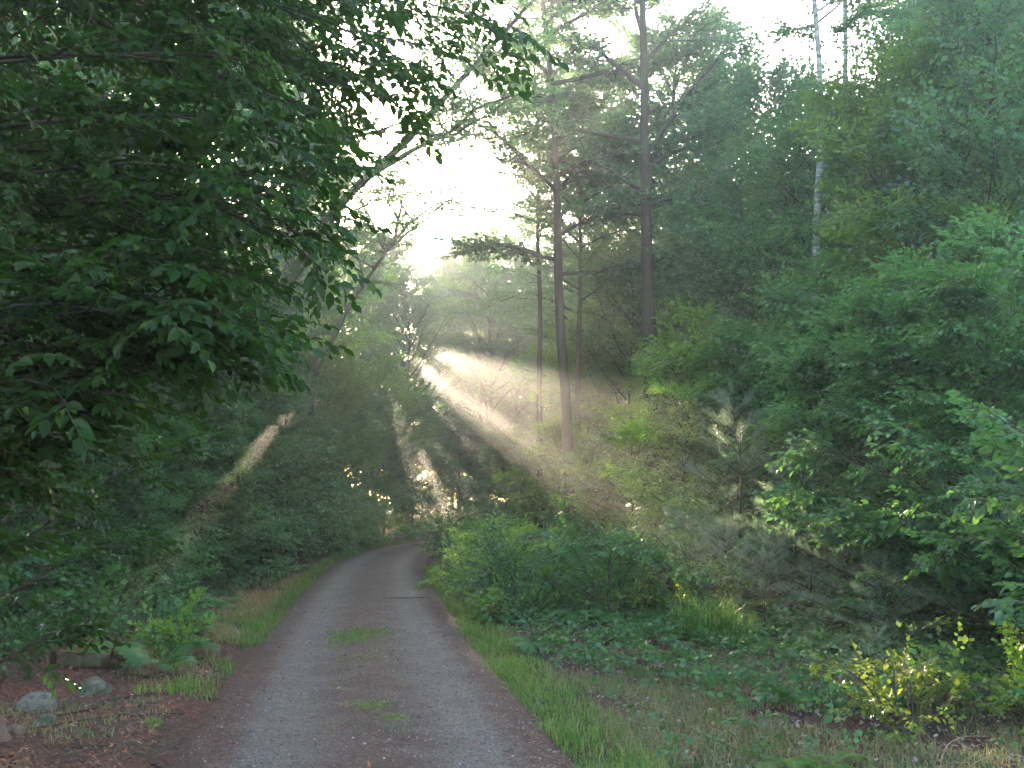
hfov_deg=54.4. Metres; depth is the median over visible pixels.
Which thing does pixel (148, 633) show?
woodland bush
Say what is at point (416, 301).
background tree
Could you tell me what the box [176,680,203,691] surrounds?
grass tuft
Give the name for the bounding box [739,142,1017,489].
understory tree
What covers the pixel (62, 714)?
stick
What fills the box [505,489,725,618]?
thicket bush
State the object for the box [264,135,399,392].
forest tree
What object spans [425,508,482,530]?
roadside bush
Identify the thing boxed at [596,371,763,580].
sapling
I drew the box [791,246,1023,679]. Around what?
sapling
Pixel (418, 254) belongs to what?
background tree
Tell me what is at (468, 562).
roadside bush
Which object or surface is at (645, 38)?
pine tree
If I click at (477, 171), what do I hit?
sky
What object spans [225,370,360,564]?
roadside sapling
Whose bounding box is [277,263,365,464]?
background tree
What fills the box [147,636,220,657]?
fern
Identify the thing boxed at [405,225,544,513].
background tree
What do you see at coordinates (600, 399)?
background tree
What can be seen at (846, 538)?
pine sapling
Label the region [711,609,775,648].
tall grass clump
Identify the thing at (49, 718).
stone
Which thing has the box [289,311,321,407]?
understory tree
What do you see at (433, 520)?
roadside bush
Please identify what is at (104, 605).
woodland bush
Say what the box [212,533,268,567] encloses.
woodland bush
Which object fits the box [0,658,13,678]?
woodland bush
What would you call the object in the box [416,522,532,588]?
roadside bush
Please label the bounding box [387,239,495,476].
background tree
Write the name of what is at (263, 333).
understory tree
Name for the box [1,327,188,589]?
roadside sapling
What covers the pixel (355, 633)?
grass tuft
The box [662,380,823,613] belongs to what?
pine sapling
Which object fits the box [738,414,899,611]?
pine sapling
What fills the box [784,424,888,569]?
pine sapling
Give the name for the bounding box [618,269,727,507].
understory tree
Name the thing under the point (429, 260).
background tree
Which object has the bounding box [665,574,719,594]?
thicket bush
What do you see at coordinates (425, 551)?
roadside bush
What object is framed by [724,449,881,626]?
pine sapling
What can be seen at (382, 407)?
roadside sapling
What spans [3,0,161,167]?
forest tree
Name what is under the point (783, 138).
understory tree
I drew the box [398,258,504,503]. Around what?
background tree
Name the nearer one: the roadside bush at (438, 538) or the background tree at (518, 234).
the roadside bush at (438, 538)
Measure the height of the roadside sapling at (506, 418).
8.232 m
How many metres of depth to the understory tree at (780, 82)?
23.82 m
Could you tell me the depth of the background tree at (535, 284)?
61.59 m
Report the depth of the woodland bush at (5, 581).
10.54 m
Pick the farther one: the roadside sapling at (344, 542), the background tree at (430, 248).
the background tree at (430, 248)
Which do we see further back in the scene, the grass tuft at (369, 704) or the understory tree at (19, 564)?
the understory tree at (19, 564)
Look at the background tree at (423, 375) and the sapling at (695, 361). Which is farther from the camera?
the background tree at (423, 375)
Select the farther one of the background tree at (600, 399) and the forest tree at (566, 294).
the background tree at (600, 399)
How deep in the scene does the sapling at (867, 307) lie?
10.89 m
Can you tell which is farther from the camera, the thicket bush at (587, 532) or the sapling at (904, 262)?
the thicket bush at (587, 532)
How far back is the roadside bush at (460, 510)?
41.73 m
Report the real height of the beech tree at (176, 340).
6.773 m
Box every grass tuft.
[141,714,163,726]
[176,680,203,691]
[312,643,397,670]
[323,625,397,650]
[334,696,398,711]
[372,712,408,720]
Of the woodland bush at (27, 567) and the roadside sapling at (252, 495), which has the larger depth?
the roadside sapling at (252, 495)
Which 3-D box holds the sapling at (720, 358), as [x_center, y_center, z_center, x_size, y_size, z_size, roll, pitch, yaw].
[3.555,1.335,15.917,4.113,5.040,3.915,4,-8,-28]
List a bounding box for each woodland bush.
[0,513,122,591]
[0,526,90,626]
[0,569,60,623]
[0,584,78,670]
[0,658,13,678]
[34,551,201,628]
[44,537,185,605]
[51,566,228,641]
[121,586,218,659]
[124,541,229,612]
[173,531,242,579]
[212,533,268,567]
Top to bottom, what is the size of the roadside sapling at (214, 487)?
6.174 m
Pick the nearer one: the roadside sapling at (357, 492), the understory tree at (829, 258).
the understory tree at (829, 258)
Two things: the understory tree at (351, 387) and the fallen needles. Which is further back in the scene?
the understory tree at (351, 387)
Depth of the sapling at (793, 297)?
14.35 m
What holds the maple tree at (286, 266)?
on the ground at (170, 733)
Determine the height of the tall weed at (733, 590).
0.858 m
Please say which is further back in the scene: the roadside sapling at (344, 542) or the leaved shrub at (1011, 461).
the roadside sapling at (344, 542)
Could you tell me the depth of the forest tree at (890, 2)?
24.82 m
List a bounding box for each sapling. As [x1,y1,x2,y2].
[0,263,237,697]
[0,421,87,624]
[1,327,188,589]
[2,467,95,529]
[26,369,292,567]
[55,401,244,599]
[57,425,207,617]
[59,375,255,588]
[124,388,301,597]
[141,379,312,590]
[193,367,326,578]
[202,360,354,564]
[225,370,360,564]
[247,365,384,557]
[250,377,355,566]
[254,317,368,557]
[264,319,355,552]
[283,367,379,555]
[288,390,403,550]
[317,381,425,548]
[331,382,447,540]
[365,388,476,537]
[390,398,513,532]
[390,412,503,527]
[452,402,557,519]
[453,420,552,532]
[486,435,563,545]
[490,412,600,543]
[533,421,643,542]
[548,387,697,561]
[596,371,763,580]
[597,290,802,560]
[618,310,826,608]
[641,260,895,600]
[654,292,855,576]
[659,500,751,595]
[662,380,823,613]
[675,518,785,602]
[701,273,999,608]
[707,528,818,626]
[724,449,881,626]
[738,241,1023,634]
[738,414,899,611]
[748,253,1022,657]
[750,499,867,606]
[773,500,949,619]
[784,203,1023,640]
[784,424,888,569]
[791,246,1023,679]
[819,434,1016,596]
[823,547,943,648]
[828,624,901,691]
[876,462,1023,645]
[895,432,1022,641]
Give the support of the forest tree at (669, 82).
on the ground at (170, 733)
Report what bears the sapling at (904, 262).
on the ground at (170, 733)
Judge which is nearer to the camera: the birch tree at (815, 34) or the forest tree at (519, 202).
the birch tree at (815, 34)
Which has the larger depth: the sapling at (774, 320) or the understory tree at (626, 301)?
the understory tree at (626, 301)
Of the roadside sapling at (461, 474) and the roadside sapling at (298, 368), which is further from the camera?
the roadside sapling at (461, 474)
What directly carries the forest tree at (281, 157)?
on the ground at (170, 733)
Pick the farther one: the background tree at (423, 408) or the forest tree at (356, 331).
the background tree at (423, 408)
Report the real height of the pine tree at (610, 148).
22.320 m
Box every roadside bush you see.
[392,499,522,565]
[402,507,506,554]
[405,508,502,557]
[413,502,574,602]
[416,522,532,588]
[420,520,468,554]
[421,516,474,534]
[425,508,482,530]
[426,528,503,576]
[432,533,539,591]
[435,525,581,614]
[441,501,503,534]
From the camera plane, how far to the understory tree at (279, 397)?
22.19 m
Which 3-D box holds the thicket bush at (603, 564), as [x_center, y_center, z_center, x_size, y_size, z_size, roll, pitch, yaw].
[1.598,2.744,15.372,2.329,1.501,2.208,-6,-9,42]
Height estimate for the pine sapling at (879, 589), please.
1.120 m
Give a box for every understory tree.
[0,36,131,597]
[0,121,215,526]
[1,102,175,553]
[25,147,266,570]
[69,179,268,529]
[162,202,302,444]
[185,249,318,557]
[286,332,391,547]
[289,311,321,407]
[344,349,442,539]
[530,296,643,525]
[539,224,708,523]
[614,44,832,517]
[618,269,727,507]
[629,142,788,466]
[640,129,864,494]
[683,67,994,517]
[714,101,866,459]
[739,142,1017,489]
[762,0,1023,254]
[767,22,1023,259]
[781,107,1023,543]
[785,0,1023,461]
[804,0,1023,453]
[868,0,1023,270]
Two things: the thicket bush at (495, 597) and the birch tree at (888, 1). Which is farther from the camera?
the birch tree at (888, 1)
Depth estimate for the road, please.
8.55 m
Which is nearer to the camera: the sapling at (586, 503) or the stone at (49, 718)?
the stone at (49, 718)
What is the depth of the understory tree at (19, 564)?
11.49 m
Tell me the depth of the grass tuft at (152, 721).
7.14 m
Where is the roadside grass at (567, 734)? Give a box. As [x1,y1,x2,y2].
[133,539,684,767]
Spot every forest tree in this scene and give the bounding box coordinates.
[0,0,379,567]
[1,0,180,244]
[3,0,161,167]
[7,0,355,287]
[156,23,402,384]
[262,181,409,398]
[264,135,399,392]
[307,248,426,472]
[317,235,430,433]
[447,45,685,522]
[525,0,788,382]
[526,96,691,507]
[599,176,659,454]
[609,51,802,409]
[612,83,762,288]
[864,1,1004,56]
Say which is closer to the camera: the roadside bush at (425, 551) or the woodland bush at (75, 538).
the woodland bush at (75, 538)
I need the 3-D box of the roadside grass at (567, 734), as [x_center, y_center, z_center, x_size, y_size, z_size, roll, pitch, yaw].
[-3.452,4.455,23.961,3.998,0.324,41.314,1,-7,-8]
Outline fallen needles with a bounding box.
[0,604,572,767]
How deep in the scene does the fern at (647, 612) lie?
12.35 m
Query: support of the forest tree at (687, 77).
on the ground at (170, 733)
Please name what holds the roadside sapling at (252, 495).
on the ground at (170, 733)
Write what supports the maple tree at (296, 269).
on the ground at (170, 733)
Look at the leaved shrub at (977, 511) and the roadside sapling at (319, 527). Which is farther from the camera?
the roadside sapling at (319, 527)
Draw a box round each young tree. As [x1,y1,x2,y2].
[446,1,611,527]
[507,69,676,525]
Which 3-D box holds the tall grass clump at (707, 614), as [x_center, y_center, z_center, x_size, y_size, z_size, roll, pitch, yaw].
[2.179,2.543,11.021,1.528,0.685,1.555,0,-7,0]
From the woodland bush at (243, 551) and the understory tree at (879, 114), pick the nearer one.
the understory tree at (879, 114)
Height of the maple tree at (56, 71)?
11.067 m
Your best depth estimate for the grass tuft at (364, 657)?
10.49 m
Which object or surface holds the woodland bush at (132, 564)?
on the ground at (170, 733)
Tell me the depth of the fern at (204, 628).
11.29 m
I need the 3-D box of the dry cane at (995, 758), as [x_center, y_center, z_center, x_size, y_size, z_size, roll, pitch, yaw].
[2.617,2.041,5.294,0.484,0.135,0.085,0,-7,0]
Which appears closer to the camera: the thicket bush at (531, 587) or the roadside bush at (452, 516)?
the thicket bush at (531, 587)
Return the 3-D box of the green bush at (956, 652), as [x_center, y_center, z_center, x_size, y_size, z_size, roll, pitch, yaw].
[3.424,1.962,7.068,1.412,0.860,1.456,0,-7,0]
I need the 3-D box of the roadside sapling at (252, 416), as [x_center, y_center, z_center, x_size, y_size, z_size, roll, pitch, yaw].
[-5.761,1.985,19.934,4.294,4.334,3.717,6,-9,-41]
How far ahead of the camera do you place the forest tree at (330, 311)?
37.18 m
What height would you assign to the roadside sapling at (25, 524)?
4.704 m
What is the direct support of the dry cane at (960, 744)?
on the ground at (170, 733)
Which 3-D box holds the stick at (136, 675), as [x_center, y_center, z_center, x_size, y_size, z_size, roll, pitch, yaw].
[-3.367,2.657,9.050,0.451,0.035,0.038,-3,-8,26]
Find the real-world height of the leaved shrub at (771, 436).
3.468 m
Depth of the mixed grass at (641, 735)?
6.84 m
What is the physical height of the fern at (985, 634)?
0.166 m
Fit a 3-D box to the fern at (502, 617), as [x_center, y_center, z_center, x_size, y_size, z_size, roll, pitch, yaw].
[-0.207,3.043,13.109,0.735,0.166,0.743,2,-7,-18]
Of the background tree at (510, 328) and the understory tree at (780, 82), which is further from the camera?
the background tree at (510, 328)
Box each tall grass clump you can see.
[639,583,766,647]
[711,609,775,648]
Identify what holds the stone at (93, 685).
on the ground at (170, 733)
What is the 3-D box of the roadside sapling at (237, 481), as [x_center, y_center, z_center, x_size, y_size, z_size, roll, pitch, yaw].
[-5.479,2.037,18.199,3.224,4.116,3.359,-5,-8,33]
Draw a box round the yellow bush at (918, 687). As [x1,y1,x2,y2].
[796,616,1023,753]
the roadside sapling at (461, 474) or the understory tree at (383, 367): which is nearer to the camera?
the understory tree at (383, 367)
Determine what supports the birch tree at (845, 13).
on the ground at (170, 733)
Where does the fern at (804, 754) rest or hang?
on the ground at (170, 733)
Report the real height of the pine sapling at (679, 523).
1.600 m
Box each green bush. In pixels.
[871,613,1023,715]
[920,618,1023,738]
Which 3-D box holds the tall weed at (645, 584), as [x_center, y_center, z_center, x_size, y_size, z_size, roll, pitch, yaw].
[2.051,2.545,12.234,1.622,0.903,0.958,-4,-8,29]
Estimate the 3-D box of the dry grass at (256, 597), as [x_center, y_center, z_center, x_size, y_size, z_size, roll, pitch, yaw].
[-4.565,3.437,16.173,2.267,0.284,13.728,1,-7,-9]
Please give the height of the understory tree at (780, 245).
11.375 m
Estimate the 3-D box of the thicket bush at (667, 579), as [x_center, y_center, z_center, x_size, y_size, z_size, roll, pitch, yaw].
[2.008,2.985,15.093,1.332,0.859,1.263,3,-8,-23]
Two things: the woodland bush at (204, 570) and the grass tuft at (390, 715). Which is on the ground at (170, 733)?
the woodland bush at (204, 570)
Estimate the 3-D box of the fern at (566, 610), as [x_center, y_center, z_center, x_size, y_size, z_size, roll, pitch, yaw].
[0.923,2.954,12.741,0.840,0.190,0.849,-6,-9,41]
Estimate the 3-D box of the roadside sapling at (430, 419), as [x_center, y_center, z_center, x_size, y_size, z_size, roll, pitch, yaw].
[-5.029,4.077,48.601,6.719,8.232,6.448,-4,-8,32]
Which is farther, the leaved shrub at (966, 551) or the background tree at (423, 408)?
the background tree at (423, 408)
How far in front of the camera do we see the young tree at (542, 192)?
29.45 m
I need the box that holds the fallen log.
[49,638,140,668]
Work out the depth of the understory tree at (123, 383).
15.86 m
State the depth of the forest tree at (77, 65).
20.97 m
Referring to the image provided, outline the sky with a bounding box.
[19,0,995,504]
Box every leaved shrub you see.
[655,391,909,596]
[837,447,1023,644]
[899,390,1023,628]
[912,451,1023,619]
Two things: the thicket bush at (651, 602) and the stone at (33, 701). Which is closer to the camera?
the stone at (33, 701)
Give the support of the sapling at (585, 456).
on the ground at (170, 733)
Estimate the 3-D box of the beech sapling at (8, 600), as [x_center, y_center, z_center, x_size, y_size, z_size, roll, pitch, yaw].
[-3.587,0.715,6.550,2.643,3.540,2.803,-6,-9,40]
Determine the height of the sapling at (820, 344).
4.568 m
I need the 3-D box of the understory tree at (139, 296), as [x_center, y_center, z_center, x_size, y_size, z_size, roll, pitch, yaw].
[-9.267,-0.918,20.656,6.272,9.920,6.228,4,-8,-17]
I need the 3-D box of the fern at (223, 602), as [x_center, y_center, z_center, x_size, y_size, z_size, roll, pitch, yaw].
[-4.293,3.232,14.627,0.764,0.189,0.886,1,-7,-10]
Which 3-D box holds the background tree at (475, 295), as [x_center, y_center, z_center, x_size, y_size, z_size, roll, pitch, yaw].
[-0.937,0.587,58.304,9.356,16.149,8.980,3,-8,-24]
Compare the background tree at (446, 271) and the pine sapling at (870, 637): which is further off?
the background tree at (446, 271)
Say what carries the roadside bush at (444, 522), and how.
on the ground at (170, 733)
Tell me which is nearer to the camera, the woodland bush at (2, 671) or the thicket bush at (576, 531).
the woodland bush at (2, 671)
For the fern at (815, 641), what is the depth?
10.04 m
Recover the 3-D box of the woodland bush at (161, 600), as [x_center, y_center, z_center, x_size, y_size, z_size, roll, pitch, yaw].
[-4.988,2.595,12.562,2.180,1.154,2.255,5,-9,-38]
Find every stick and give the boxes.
[25,713,131,729]
[54,707,99,715]
[64,744,116,748]
[105,692,151,700]
[122,673,159,678]
[127,711,184,717]
[148,759,164,767]
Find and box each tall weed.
[615,553,743,614]
[695,556,776,618]
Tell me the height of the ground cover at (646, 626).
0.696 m
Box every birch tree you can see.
[760,0,881,575]
[833,0,1019,88]
[842,1,847,157]
[850,0,915,87]
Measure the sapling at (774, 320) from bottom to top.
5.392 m
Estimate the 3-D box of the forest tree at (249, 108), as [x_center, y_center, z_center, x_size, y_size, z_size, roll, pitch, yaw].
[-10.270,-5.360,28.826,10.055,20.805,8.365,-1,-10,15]
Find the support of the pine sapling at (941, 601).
on the ground at (170, 733)
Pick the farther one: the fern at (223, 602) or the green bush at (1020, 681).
the fern at (223, 602)
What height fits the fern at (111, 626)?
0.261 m
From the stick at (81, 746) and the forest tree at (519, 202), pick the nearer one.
the stick at (81, 746)
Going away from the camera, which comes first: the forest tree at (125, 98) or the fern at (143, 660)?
the fern at (143, 660)
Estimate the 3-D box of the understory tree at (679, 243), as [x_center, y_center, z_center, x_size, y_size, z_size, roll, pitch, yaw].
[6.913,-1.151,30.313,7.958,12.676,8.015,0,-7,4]
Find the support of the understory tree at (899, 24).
on the ground at (170, 733)
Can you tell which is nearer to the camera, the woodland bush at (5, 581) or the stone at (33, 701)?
the stone at (33, 701)
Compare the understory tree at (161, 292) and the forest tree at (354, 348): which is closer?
the understory tree at (161, 292)
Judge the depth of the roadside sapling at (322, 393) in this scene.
33.09 m
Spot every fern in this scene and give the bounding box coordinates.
[17,620,123,652]
[37,613,113,632]
[64,641,151,661]
[71,614,106,637]
[119,653,200,670]
[137,607,219,623]
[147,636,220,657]
[152,622,222,638]
[174,591,213,601]
[196,597,245,609]
[470,608,516,623]
[507,636,548,654]
[545,608,613,622]
[588,624,648,639]
[635,606,690,622]
[740,608,791,632]
[745,635,814,657]
[754,756,819,767]
[786,749,874,767]
[801,639,844,648]
[962,627,1017,643]
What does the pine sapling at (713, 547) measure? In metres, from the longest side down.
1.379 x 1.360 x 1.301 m
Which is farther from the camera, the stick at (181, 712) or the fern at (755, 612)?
the fern at (755, 612)
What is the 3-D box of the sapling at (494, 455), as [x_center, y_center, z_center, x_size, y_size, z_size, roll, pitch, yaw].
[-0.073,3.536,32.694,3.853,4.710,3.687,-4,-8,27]
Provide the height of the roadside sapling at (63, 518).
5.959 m
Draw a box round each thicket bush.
[458,563,589,624]
[501,517,598,570]
[504,515,603,585]
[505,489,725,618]
[512,570,573,599]
[535,513,697,597]
[552,516,616,565]
[562,482,831,615]
[573,548,615,586]
[597,572,680,617]
[599,558,684,603]
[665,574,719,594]
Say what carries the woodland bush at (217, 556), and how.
on the ground at (170, 733)
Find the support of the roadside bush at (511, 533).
on the ground at (170, 733)
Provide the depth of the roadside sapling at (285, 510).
22.57 m
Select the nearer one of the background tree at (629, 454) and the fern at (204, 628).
the fern at (204, 628)
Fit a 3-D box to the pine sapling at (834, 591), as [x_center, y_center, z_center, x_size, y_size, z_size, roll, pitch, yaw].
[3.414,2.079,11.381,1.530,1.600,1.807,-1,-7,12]
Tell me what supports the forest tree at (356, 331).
on the ground at (170, 733)
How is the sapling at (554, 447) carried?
on the ground at (170, 733)
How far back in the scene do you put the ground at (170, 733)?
7.51 m
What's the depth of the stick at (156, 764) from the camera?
6.21 m
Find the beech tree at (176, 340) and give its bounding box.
[0,0,585,581]
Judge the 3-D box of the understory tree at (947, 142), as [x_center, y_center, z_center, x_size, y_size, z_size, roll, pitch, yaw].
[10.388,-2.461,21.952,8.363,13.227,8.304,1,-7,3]
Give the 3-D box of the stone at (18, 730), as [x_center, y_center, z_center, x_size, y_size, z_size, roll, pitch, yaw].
[-3.385,2.369,6.760,0.180,0.108,0.117,-4,-9,16]
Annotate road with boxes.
[167,530,612,767]
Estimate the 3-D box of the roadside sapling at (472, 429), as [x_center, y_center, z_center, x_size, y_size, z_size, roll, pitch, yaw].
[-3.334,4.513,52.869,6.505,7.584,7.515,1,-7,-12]
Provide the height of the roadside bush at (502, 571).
1.331 m
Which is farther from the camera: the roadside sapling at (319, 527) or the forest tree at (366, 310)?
the forest tree at (366, 310)
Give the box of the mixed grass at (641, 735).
[0,569,1023,767]
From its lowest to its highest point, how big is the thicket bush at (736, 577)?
1.769 m
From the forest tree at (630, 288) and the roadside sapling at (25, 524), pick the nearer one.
the roadside sapling at (25, 524)
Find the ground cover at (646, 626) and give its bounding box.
[2,555,1023,767]
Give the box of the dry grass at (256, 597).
[45,570,307,659]
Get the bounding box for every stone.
[0,714,11,741]
[7,725,25,735]
[14,691,56,711]
[35,713,56,725]
[76,676,111,696]
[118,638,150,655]
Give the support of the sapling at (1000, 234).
on the ground at (170, 733)
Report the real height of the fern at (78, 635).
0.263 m
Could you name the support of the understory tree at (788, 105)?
on the ground at (170, 733)
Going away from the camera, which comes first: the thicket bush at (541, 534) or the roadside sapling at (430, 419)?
the thicket bush at (541, 534)
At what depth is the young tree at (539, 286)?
31.79 m
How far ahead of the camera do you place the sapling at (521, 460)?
30.58 m
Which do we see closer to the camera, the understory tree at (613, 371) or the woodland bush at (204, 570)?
the woodland bush at (204, 570)
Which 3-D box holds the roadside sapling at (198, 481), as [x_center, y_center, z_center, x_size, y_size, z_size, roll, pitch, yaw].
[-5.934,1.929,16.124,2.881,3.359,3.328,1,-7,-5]
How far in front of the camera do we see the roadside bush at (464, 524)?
33.02 m
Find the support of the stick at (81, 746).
on the fallen needles
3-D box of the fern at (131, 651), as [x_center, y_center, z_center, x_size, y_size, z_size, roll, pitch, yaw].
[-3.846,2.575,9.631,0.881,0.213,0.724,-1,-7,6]
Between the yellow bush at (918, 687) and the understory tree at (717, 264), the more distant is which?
the understory tree at (717, 264)
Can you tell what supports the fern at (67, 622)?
on the ground at (170, 733)
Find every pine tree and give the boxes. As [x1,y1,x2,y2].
[383,0,717,522]
[483,0,772,524]
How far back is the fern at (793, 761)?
5.75 m
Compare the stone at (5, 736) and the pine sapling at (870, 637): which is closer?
the stone at (5, 736)
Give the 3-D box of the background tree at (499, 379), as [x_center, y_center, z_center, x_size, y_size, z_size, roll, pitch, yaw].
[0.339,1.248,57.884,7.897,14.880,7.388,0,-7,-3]
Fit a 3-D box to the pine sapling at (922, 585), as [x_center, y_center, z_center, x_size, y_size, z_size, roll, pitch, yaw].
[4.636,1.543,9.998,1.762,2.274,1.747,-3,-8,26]
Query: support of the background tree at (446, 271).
on the ground at (170, 733)
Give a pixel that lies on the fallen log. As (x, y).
(82, 659)
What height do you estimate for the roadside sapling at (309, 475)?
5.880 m
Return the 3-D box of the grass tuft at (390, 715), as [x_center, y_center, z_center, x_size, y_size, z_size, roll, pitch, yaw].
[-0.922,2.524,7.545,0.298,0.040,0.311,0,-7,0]
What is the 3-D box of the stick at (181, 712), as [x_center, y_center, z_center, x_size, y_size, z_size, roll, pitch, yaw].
[-2.680,2.486,7.505,0.441,0.056,0.027,7,-10,-44]
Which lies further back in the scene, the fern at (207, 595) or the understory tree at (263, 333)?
the understory tree at (263, 333)
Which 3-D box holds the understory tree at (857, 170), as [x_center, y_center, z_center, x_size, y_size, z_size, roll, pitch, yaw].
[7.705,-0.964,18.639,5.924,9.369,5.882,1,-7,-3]
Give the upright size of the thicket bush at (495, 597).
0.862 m
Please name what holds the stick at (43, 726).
on the fallen needles
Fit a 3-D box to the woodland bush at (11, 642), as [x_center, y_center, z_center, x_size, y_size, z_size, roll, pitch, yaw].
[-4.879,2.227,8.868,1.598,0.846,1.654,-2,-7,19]
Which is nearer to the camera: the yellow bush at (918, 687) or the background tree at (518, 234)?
the yellow bush at (918, 687)
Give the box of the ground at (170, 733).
[0,507,1023,767]
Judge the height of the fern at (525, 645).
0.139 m
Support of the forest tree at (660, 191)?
on the ground at (170, 733)
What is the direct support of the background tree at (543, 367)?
on the ground at (170, 733)
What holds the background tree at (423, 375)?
on the ground at (170, 733)
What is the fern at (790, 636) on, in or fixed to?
on the ground at (170, 733)
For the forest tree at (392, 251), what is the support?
on the ground at (170, 733)
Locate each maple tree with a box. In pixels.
[5,0,301,623]
[195,0,605,559]
[251,0,409,429]
[299,126,478,553]
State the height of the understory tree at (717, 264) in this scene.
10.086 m
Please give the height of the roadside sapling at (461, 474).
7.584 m
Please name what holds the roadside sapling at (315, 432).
on the ground at (170, 733)
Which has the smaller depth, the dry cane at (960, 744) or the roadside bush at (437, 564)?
the dry cane at (960, 744)
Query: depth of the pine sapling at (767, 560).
11.60 m
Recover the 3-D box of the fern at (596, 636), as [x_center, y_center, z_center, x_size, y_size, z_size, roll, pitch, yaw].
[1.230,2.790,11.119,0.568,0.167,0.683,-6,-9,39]
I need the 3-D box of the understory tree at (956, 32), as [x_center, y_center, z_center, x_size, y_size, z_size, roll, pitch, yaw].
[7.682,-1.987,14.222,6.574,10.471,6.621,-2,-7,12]
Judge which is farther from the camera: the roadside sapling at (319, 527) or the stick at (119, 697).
the roadside sapling at (319, 527)
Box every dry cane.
[939,735,1015,767]
[963,755,1023,767]
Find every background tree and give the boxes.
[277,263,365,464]
[328,208,477,524]
[338,260,479,531]
[367,288,477,522]
[381,307,450,510]
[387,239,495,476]
[394,246,488,515]
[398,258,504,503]
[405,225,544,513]
[412,273,501,512]
[416,215,544,490]
[433,255,553,506]
[448,232,571,449]
[452,280,555,531]
[455,210,551,427]
[470,250,626,491]
[506,247,641,496]
[522,229,642,497]
[560,327,642,510]
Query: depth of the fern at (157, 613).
12.26 m
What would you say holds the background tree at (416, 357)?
on the ground at (170, 733)
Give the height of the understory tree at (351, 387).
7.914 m
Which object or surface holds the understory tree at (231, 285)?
on the ground at (170, 733)
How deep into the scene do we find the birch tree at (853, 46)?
20.56 m
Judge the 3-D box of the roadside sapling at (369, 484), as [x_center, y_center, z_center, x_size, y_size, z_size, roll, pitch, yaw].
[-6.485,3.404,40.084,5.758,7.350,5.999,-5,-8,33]
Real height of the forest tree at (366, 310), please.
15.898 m
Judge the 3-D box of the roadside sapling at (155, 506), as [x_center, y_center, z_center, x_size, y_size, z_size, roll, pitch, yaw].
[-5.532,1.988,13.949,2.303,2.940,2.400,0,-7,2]
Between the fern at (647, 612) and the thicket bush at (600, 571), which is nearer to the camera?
the fern at (647, 612)
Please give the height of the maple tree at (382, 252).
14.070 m
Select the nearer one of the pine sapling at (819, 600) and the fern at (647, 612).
the pine sapling at (819, 600)

